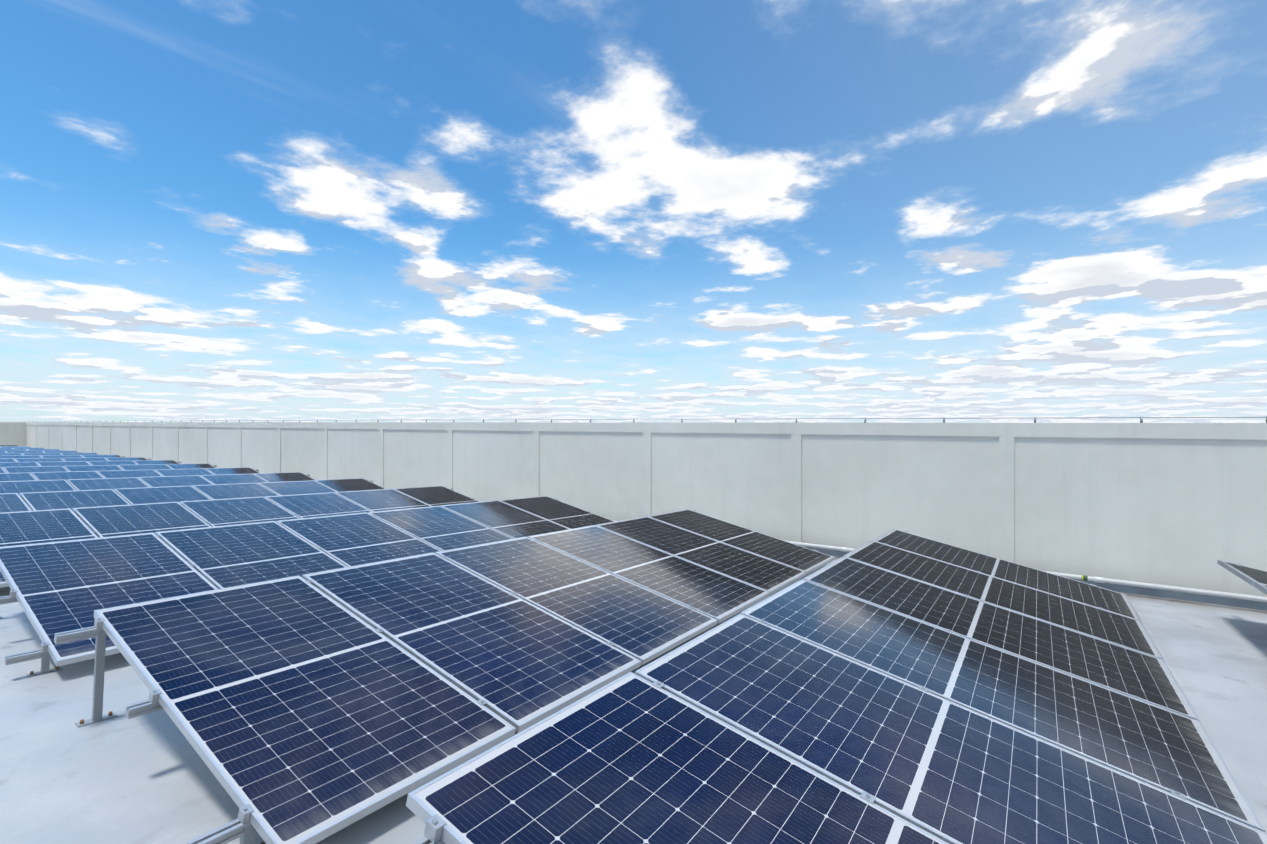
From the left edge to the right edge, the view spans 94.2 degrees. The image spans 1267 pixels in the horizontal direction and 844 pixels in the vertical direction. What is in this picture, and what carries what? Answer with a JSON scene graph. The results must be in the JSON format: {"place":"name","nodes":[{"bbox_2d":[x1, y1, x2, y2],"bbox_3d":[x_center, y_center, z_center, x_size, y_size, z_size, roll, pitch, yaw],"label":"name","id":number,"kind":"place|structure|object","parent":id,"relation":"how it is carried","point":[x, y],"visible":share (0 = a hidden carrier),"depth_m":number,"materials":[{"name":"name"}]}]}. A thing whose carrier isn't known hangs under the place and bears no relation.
{"place":"outdoors","nodes":[
{"label":"outdoors","id":0,"kind":"place"},
{"bbox_2d":[0,422,1266,610],"bbox_3d":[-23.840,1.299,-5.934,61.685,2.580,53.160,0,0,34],"label":"parapet wall","id":1,"kind":"structure","parent":0,"point":[1178,504],"depth_m":7.66,"materials":[{"name":"paint"}]},
{"bbox_2d":[28,416,1266,422],"bbox_3d":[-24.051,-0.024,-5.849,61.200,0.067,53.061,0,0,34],"label":"lightning conductor","id":2,"kind":"object","parent":1,"relation":"on","point":[1140,417],"visible":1,"depth_m":7.83,"materials":[{"name":"metal"}]},
{"bbox_2d":[0,556,1266,843],"bbox_3d":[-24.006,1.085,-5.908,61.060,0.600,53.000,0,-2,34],"label":"roof slab","id":3,"kind":"structure","parent":0,"point":[122,778],"depth_m":2.83,"materials":[{"name":"grey concrete"}]},
{"bbox_2d":[0,445,1240,843],"bbox_3d":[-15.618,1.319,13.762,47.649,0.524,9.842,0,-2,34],"label":"solar panel mounting frame","id":4,"kind":"object","parent":3,"relation":"on","point":[240,827],"visible":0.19,"depth_m":2.93,"materials":[{"name":"metal"}]},
{"bbox_2d":[0,445,1266,843],"bbox_3d":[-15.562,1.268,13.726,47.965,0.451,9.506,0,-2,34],"label":"solar panels","id":5,"kind":"object","parent":4,"relation":"on","point":[298,709],"visible":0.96,"depth_m":3.03,"materials":[{"name":"blue glass"}]},
{"bbox_2d":[613,520,1266,601],"bbox_3d":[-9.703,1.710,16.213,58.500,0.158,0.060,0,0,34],"label":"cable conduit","id":6,"kind":"object","parent":3,"relation":"on","point":[1162,587],"visible":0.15,"depth_m":6.00,"materials":[{"name":"metal"}]},
{"bbox_2d":[0,0,1266,422],"label":"sky","id":7,"kind":"structure","parent":0,"point":[643,211],"materials":[{"name":"blue"}]}
]}

